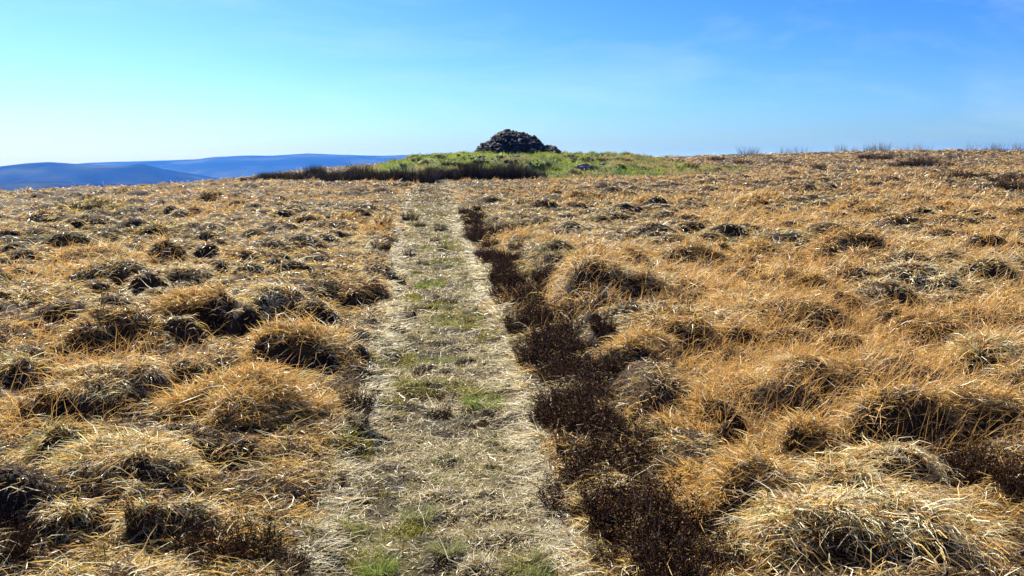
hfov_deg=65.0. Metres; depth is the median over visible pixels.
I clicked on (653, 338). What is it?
grass tussock
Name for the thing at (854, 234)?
grass tussock
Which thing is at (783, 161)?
heather bush
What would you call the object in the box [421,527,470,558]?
grass tuft
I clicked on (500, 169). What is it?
rush clump
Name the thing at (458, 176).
rush clump
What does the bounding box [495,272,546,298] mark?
heather bush
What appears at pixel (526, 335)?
heather bush
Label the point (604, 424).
heather bush
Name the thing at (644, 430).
heather bush
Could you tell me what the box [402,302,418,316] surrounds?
heather bush
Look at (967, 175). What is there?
heather bush
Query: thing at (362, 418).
heather bush
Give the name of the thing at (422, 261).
heather bush
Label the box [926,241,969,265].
grass tussock
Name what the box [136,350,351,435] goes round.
grass tussock
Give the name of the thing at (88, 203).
grass tussock
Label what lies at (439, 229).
heather bush
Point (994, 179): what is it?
heather bush
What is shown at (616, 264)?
grass tussock
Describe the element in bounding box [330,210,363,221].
grass tussock
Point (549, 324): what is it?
heather bush
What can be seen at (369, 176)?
rush clump
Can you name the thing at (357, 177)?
rush clump
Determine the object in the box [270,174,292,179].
rush clump
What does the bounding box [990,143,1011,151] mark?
rush clump
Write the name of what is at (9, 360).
grass tussock
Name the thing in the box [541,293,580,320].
heather bush
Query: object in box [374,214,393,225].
heather bush
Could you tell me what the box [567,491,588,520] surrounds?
heather bush
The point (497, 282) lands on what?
heather bush
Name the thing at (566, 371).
heather bush
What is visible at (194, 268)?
grass tussock
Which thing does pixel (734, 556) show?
heather bush
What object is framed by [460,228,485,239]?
heather bush
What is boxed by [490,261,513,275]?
heather bush
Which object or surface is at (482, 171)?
rush clump
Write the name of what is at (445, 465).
heather bush
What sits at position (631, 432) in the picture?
heather bush
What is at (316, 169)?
rush clump
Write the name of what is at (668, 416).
grass tussock
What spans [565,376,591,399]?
heather bush
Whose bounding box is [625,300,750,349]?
grass tussock
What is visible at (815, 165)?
heather bush
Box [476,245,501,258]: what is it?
heather bush
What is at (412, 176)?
rush clump
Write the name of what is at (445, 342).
heather bush
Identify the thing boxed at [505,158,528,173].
rush clump
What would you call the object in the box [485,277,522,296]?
heather bush
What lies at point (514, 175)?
rush clump
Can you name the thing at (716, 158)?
heather bush
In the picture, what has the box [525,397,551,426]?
heather bush
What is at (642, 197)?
grass tussock
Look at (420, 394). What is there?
grass tuft
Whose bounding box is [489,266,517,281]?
heather bush
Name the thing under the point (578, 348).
heather bush
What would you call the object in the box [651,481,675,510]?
heather bush
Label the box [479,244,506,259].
heather bush
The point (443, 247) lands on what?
heather bush
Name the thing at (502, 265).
heather bush
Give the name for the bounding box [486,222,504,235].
heather bush
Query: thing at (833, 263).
grass tussock
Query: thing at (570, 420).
heather bush
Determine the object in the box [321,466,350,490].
heather bush
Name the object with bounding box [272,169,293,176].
rush clump
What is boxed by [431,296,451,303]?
heather bush
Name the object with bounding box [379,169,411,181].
rush clump
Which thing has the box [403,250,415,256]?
heather bush
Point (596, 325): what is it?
heather bush
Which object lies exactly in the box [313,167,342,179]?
rush clump
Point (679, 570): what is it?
heather bush
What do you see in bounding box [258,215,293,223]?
grass tussock
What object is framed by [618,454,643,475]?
heather bush
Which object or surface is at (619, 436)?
heather bush
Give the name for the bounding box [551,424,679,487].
heather bush
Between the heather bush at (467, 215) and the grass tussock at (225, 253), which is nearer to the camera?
the grass tussock at (225, 253)
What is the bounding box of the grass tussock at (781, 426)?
[735,399,839,460]
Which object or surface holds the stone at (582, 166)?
on the mound
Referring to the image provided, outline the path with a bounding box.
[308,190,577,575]
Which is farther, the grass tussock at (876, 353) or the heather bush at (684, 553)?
the grass tussock at (876, 353)
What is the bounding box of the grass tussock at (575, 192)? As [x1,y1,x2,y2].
[563,188,597,199]
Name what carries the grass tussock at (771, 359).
on the ground at (236, 325)
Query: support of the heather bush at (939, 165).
on the ground at (236, 325)
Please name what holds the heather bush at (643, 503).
on the ground at (236, 325)
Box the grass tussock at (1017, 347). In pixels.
[921,324,1023,381]
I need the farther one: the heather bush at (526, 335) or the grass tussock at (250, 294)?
the grass tussock at (250, 294)
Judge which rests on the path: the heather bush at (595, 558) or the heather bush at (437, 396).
the heather bush at (437, 396)
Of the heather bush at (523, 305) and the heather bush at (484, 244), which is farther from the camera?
the heather bush at (484, 244)
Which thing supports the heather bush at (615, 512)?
on the ground at (236, 325)
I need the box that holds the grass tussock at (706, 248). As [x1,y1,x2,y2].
[681,236,734,263]
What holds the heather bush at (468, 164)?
on the mound
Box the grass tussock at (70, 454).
[28,415,119,478]
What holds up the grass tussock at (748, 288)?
on the ground at (236, 325)
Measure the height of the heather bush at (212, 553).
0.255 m
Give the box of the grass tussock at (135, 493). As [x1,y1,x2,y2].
[84,464,235,553]
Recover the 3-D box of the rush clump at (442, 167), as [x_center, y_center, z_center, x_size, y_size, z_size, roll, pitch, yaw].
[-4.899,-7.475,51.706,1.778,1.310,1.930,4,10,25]
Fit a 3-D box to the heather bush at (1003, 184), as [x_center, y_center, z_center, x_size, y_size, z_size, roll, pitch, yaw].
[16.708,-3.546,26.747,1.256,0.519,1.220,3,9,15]
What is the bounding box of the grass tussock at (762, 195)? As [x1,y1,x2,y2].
[724,187,786,207]
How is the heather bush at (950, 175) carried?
on the ground at (236, 325)
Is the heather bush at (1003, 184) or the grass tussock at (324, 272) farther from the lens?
the heather bush at (1003, 184)
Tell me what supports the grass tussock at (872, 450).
on the ground at (236, 325)
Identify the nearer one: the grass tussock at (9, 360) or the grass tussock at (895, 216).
the grass tussock at (9, 360)
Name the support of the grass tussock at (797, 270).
on the ground at (236, 325)
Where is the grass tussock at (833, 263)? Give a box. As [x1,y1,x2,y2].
[814,253,854,270]
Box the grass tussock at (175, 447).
[33,416,218,494]
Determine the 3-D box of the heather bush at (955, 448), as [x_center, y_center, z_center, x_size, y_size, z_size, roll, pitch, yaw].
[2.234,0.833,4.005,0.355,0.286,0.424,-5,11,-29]
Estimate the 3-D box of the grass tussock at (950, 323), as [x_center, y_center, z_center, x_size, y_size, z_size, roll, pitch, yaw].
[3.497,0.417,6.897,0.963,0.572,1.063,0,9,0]
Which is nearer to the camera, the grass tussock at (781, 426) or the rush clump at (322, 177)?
the grass tussock at (781, 426)
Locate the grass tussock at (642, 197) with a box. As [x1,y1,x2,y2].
[630,192,658,203]
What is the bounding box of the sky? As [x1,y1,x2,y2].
[0,0,1023,165]
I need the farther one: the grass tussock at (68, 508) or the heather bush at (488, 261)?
the heather bush at (488, 261)
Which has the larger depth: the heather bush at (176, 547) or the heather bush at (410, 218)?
the heather bush at (410, 218)
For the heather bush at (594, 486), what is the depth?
3.86 m
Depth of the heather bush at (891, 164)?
60.91 m
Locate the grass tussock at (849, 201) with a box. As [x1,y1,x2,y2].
[827,195,884,208]
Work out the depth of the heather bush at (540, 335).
6.83 m
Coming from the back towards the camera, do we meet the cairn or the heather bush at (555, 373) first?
the cairn
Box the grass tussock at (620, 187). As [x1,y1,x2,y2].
[600,185,627,190]
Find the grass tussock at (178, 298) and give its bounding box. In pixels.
[136,274,239,340]
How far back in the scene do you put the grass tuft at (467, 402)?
5.55 m
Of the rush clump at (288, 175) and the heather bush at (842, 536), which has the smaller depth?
the heather bush at (842, 536)
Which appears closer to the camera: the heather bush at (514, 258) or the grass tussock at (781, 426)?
the grass tussock at (781, 426)
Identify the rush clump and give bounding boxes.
[239,176,257,181]
[255,171,270,178]
[261,172,283,180]
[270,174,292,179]
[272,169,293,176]
[277,171,301,179]
[291,173,317,179]
[302,164,323,177]
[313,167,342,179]
[318,168,354,182]
[328,171,355,179]
[342,167,363,180]
[343,162,372,173]
[361,167,386,180]
[372,168,407,180]
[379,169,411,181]
[390,163,419,182]
[416,166,443,182]
[424,163,448,178]
[429,167,451,179]
[442,171,467,179]
[453,161,478,177]
[459,160,485,179]
[467,169,497,179]
[469,165,488,178]
[472,165,492,178]
[486,163,519,179]
[486,167,505,178]
[494,162,511,179]
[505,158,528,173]
[508,163,531,179]
[518,168,543,177]
[521,171,543,178]
[529,169,549,178]
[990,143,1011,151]
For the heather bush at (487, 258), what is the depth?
12.51 m
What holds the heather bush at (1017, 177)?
on the ground at (236, 325)
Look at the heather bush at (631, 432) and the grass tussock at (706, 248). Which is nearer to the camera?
the heather bush at (631, 432)
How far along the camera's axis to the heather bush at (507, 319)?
7.77 m
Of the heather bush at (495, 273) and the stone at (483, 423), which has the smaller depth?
the stone at (483, 423)
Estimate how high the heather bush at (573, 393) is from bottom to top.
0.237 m
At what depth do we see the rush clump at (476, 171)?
51.16 m
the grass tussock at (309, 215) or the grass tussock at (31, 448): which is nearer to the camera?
the grass tussock at (31, 448)
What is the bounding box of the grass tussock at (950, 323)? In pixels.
[864,304,970,354]
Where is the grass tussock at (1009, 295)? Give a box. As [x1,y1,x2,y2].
[977,286,1023,304]
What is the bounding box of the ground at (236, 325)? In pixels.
[0,149,1023,575]
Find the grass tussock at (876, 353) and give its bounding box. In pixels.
[856,336,923,357]
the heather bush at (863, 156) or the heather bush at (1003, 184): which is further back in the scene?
the heather bush at (863, 156)
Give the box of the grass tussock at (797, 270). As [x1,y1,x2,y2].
[762,260,848,292]
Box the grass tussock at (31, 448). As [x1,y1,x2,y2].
[0,408,112,467]
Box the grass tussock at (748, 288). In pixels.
[704,278,779,303]
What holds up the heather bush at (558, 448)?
on the ground at (236, 325)
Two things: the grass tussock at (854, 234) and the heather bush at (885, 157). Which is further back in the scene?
the heather bush at (885, 157)
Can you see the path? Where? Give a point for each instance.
(391, 508)
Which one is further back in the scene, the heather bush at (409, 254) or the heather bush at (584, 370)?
the heather bush at (409, 254)
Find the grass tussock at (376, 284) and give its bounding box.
[336,278,403,307]
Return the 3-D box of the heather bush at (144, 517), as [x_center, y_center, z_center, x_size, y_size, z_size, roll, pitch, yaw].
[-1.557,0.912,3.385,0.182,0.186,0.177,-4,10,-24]
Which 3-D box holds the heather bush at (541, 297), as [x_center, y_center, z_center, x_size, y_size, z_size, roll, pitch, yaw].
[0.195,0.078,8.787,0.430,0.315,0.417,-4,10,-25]
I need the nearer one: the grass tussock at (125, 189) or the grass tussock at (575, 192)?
the grass tussock at (575, 192)
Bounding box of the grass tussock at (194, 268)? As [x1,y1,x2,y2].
[155,257,226,287]
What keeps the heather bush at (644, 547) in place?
on the ground at (236, 325)
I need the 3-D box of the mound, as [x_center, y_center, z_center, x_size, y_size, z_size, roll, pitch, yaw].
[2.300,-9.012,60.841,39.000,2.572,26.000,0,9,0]
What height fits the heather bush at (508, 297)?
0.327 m
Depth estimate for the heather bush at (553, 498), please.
3.96 m
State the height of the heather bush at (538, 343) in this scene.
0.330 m
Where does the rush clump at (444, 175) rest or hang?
on the mound
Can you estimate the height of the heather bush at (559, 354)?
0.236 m
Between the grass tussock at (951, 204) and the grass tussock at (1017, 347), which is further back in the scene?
the grass tussock at (951, 204)
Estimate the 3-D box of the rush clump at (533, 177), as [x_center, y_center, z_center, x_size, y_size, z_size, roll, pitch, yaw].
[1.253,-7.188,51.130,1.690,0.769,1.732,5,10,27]
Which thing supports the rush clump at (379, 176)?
on the ground at (236, 325)
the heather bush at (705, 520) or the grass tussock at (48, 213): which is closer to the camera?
the heather bush at (705, 520)
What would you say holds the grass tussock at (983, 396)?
on the ground at (236, 325)
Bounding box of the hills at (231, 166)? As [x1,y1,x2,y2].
[80,153,408,178]
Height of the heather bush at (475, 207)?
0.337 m
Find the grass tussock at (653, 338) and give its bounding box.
[594,319,698,371]
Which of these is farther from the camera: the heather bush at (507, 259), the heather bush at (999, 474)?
the heather bush at (507, 259)
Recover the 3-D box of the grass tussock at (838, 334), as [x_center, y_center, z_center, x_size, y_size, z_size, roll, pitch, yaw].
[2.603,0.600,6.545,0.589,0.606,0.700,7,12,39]
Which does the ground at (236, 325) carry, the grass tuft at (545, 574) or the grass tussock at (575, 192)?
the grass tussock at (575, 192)
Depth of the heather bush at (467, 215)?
20.59 m
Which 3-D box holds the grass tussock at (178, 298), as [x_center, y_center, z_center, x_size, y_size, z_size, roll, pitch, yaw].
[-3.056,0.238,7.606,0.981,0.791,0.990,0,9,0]
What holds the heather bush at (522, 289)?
on the ground at (236, 325)
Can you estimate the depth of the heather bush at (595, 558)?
3.23 m
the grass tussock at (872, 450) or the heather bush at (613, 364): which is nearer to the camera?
the grass tussock at (872, 450)
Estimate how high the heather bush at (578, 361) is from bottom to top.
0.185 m
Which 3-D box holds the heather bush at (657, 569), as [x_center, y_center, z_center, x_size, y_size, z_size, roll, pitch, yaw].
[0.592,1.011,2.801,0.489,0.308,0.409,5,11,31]
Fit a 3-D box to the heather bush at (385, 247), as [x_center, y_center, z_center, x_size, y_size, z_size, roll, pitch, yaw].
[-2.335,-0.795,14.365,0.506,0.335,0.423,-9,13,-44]
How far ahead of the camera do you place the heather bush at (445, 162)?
54.19 m
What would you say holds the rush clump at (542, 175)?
on the ground at (236, 325)
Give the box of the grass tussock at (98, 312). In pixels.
[46,297,176,358]
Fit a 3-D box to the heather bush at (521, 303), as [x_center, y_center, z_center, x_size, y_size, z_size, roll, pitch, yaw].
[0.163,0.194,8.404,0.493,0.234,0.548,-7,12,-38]
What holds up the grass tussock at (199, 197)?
on the ground at (236, 325)
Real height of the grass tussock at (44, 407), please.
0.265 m
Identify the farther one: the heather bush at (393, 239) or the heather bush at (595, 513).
the heather bush at (393, 239)
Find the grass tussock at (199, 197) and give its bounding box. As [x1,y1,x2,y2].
[193,189,227,201]
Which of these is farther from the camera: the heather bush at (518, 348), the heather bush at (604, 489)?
the heather bush at (518, 348)
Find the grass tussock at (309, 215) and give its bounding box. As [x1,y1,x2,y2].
[286,210,329,224]
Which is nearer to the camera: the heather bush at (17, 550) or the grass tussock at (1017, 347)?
the heather bush at (17, 550)
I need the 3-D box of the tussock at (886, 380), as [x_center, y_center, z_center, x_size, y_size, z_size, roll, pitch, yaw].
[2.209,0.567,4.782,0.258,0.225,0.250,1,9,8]
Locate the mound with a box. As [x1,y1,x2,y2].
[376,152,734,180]
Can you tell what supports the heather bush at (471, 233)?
on the ground at (236, 325)
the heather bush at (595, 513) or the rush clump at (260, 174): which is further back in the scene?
the rush clump at (260, 174)
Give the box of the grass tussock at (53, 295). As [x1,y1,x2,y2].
[1,286,71,308]
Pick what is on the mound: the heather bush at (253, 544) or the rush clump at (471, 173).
the rush clump at (471, 173)
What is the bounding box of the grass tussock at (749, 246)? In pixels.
[724,234,774,253]
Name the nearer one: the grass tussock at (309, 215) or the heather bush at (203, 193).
the grass tussock at (309, 215)
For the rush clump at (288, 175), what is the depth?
57.48 m
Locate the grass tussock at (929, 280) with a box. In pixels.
[904,266,962,292]
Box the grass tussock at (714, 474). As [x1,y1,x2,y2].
[646,427,808,526]
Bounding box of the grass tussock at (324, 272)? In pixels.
[298,264,355,281]
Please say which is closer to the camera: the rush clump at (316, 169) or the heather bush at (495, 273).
the heather bush at (495, 273)
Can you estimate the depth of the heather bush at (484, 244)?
14.66 m
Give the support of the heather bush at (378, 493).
on the path
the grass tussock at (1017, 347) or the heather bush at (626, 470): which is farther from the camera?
the grass tussock at (1017, 347)
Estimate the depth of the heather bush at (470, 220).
19.15 m
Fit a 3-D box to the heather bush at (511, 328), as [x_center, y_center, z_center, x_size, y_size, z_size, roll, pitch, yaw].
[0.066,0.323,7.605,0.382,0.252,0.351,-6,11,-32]
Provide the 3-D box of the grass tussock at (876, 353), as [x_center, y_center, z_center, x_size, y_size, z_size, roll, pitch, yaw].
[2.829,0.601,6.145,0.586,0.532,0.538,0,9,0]
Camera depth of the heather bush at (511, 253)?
12.75 m
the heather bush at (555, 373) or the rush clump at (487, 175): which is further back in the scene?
the rush clump at (487, 175)
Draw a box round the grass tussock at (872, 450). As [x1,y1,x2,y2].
[822,429,964,493]
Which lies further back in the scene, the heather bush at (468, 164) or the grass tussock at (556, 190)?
the heather bush at (468, 164)
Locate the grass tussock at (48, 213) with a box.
[19,203,71,222]
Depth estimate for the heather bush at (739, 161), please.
71.61 m
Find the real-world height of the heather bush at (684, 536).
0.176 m
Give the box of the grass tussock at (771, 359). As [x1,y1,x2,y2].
[701,343,818,382]
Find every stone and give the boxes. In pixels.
[476,419,488,426]
[574,163,592,169]
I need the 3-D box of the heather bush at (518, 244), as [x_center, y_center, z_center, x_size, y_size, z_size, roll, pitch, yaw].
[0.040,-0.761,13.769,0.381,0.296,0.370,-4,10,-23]
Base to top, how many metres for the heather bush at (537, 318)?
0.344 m
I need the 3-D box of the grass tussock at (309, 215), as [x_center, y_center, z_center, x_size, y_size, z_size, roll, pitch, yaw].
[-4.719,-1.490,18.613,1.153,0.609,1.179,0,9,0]
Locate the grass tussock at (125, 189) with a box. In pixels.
[111,186,138,194]
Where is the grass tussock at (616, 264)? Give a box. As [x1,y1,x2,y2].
[596,253,680,304]
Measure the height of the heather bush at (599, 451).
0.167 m
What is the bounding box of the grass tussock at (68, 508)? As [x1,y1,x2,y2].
[5,489,113,558]
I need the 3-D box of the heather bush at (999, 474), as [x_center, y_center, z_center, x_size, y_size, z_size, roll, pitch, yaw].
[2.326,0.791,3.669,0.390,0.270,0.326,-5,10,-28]
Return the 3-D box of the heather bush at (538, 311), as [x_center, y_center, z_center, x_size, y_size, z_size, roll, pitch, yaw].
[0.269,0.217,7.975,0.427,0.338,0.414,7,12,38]
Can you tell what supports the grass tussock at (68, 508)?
on the ground at (236, 325)
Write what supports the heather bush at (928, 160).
on the ground at (236, 325)
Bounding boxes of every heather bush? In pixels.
[0,492,57,540]
[0,509,40,562]
[119,486,161,530]
[161,500,221,556]
[179,504,255,570]
[196,190,222,195]
[217,501,288,565]
[263,530,314,575]
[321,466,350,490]
[336,380,379,413]
[340,401,376,427]
[363,482,383,497]
[368,233,395,252]
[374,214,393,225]
[382,232,399,242]
[385,351,400,364]
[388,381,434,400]
[396,272,405,284]
[399,211,419,220]
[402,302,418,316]
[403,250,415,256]
[409,365,426,376]
[413,218,427,226]
[415,256,429,264]
[425,403,454,419]
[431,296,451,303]
[431,383,461,402]
[433,222,448,231]
[436,243,449,250]
[437,338,451,347]
[438,458,457,472]
[440,158,463,165]
[447,293,458,302]
[453,160,476,167]
[456,358,468,366]
[459,211,474,218]
[460,207,476,214]
[460,223,479,231]
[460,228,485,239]
[461,214,479,225]
[464,229,491,241]
[468,223,489,234]
[470,223,488,231]
[471,204,481,210]
[471,209,488,218]
[471,219,483,227]
[471,231,489,242]
[472,243,493,256]
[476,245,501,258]
[478,232,498,247]
[478,252,510,264]
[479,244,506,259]
[482,244,504,261]
[485,265,511,284]
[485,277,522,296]
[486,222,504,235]
[486,273,514,286]
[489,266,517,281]
[490,251,513,266]
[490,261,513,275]
[491,245,527,258]
[492,258,517,272]
[492,284,526,308]
[494,244,523,261]
[495,263,529,286]
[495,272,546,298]
[497,295,545,310]
[499,302,530,327]
[502,261,524,281]
[502,307,538,335]
[506,236,524,250]
[507,329,574,355]
[511,273,545,297]
[511,290,537,300]
[511,298,550,313]
[514,342,543,369]
[515,282,551,307]
[518,295,551,328]
[518,333,592,370]
[521,295,562,322]
[521,450,638,514]
[522,318,565,342]
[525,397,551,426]
[526,324,578,359]
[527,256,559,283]
[529,374,601,419]
[530,321,583,345]
[533,355,588,378]
[535,310,568,333]
[535,356,576,385]
[535,383,609,430]
[536,373,612,407]
[537,323,563,344]
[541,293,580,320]
[550,308,595,335]
[550,323,598,352]
[551,360,632,396]
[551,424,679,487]
[552,349,603,372]
[554,421,580,456]
[556,382,629,435]
[559,462,671,510]
[561,338,640,382]
[563,426,647,467]
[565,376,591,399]
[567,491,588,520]
[569,402,638,437]
[573,449,704,546]
[574,466,679,530]
[583,532,630,569]
[584,406,680,456]
[586,305,619,334]
[586,398,616,421]
[598,340,635,375]
[600,498,628,528]
[601,508,738,569]
[602,414,635,441]
[608,531,730,575]
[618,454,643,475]
[624,476,744,548]
[626,492,656,514]
[627,535,715,575]
[628,507,727,575]
[629,529,668,560]
[632,418,661,443]
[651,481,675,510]
[653,453,677,476]
[667,516,697,546]
[685,162,700,167]
[693,520,751,571]
[707,155,724,159]
[730,157,757,164]
[771,159,793,163]
[789,485,872,552]
[811,161,827,167]
[855,152,875,158]
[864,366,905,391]
[866,151,894,159]
[884,159,910,166]
[896,153,933,165]
[910,156,940,162]
[922,159,959,166]
[922,424,1004,489]
[932,167,970,177]
[945,419,1023,489]
[952,166,992,178]
[977,430,1023,495]
[984,171,1012,182]
[993,177,1023,189]
[1001,170,1023,180]
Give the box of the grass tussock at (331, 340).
[229,306,366,377]
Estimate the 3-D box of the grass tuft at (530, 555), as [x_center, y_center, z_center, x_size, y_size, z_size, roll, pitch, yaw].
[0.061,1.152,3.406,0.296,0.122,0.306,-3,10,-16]
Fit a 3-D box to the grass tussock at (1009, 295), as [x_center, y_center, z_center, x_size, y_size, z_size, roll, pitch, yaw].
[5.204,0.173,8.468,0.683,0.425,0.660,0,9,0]
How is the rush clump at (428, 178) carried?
on the ground at (236, 325)
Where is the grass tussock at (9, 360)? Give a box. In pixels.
[0,344,60,388]
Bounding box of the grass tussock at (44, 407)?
[12,379,63,420]
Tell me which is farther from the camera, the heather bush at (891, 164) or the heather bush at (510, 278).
the heather bush at (891, 164)
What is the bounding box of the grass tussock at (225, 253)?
[209,245,267,262]
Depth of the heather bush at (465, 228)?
17.64 m
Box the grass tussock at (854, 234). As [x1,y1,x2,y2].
[813,225,894,255]
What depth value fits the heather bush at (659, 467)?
4.00 m
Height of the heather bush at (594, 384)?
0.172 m
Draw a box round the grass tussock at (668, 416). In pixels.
[645,372,730,442]
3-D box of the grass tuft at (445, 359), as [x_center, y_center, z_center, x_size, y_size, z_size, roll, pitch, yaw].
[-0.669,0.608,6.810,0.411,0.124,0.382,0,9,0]
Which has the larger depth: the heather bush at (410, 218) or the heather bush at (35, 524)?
the heather bush at (410, 218)
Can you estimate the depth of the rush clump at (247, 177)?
58.63 m
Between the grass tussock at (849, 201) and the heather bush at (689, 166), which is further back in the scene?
the heather bush at (689, 166)
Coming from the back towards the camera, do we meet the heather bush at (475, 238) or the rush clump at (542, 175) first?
the rush clump at (542, 175)
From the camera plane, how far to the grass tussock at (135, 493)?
3.48 m
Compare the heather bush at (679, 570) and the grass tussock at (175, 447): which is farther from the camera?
the grass tussock at (175, 447)
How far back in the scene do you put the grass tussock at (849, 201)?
21.10 m
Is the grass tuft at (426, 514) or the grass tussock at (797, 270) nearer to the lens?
the grass tuft at (426, 514)
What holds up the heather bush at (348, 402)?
on the ground at (236, 325)
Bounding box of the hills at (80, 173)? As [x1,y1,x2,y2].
[0,162,219,183]
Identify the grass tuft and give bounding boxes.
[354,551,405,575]
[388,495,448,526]
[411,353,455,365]
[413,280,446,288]
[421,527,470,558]
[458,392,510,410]
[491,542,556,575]
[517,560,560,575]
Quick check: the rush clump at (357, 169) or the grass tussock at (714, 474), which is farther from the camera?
the rush clump at (357, 169)
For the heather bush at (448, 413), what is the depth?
5.36 m
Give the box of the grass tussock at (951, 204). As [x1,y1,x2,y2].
[940,198,982,210]
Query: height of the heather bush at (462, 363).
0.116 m
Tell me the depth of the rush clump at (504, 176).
50.84 m
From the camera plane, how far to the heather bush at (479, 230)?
16.38 m
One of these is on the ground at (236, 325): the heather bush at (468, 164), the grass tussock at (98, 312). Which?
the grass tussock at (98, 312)
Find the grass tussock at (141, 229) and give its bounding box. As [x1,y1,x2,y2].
[127,220,184,236]
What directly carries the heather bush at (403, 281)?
on the path
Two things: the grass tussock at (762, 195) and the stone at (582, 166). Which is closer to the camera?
the grass tussock at (762, 195)
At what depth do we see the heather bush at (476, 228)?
17.00 m
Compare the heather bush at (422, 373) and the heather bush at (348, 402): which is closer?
the heather bush at (348, 402)
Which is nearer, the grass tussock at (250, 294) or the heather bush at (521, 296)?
the grass tussock at (250, 294)
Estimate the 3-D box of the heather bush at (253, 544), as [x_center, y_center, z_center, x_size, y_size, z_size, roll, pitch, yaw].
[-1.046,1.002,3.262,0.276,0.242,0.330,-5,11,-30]
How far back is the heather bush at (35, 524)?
3.38 m
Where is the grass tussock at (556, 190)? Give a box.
[543,188,562,194]
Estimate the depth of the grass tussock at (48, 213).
19.20 m
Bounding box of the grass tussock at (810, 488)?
[696,444,1023,575]
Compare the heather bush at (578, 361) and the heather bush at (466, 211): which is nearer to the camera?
the heather bush at (578, 361)
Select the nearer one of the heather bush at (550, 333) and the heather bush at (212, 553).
the heather bush at (212, 553)
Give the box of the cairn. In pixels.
[480,136,548,153]
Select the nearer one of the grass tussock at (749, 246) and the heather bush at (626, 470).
the heather bush at (626, 470)
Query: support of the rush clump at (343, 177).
on the ground at (236, 325)
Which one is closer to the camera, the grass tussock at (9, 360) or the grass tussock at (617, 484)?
the grass tussock at (617, 484)
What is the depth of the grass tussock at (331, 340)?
6.23 m
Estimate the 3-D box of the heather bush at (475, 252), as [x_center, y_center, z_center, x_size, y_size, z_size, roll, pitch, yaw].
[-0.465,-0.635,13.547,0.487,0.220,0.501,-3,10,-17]
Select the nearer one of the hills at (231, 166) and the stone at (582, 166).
the stone at (582, 166)
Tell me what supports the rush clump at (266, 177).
on the ground at (236, 325)
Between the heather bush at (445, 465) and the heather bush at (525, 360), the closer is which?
the heather bush at (445, 465)
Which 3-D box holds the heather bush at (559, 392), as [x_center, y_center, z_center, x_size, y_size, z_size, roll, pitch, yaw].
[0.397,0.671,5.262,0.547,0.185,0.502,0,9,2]
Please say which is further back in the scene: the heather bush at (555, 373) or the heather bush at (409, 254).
the heather bush at (409, 254)
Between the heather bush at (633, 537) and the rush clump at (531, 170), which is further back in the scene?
the rush clump at (531, 170)
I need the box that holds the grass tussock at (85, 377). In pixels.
[37,345,182,412]
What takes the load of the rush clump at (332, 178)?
on the ground at (236, 325)
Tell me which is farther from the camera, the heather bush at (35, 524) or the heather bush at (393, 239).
the heather bush at (393, 239)
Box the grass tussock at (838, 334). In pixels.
[796,328,868,354]
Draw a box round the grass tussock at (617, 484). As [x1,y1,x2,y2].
[545,462,659,508]
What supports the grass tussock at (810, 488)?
on the ground at (236, 325)
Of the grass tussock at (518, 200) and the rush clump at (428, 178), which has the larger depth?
the rush clump at (428, 178)
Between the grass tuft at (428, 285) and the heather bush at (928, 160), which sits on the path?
the grass tuft at (428, 285)
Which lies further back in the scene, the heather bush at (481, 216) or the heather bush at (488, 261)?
the heather bush at (481, 216)
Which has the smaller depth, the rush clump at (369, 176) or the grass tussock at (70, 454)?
the grass tussock at (70, 454)
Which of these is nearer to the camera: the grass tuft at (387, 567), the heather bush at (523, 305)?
the grass tuft at (387, 567)
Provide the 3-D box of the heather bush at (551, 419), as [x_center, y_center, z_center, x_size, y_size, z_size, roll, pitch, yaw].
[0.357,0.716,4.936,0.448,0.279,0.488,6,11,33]
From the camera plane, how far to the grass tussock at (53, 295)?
8.11 m
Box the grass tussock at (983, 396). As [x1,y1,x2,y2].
[889,365,1023,446]
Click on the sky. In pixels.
(82, 81)
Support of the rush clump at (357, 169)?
on the ground at (236, 325)
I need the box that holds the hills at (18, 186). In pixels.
[0,182,137,190]
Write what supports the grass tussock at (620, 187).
on the ground at (236, 325)
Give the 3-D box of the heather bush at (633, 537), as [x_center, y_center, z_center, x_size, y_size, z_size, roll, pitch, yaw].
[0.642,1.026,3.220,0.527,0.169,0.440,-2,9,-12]
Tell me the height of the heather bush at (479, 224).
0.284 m
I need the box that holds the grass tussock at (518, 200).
[505,194,539,204]
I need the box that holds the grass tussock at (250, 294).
[226,275,317,325]
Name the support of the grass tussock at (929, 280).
on the ground at (236, 325)
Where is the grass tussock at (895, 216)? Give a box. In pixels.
[872,212,930,225]
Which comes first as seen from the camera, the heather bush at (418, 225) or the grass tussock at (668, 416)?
the grass tussock at (668, 416)
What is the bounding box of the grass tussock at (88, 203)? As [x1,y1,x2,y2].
[55,194,143,211]
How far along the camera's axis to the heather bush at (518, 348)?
6.66 m
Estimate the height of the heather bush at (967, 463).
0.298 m
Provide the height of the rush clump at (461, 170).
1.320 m
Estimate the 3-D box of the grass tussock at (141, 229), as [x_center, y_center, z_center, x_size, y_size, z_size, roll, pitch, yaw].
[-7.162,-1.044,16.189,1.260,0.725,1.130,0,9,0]

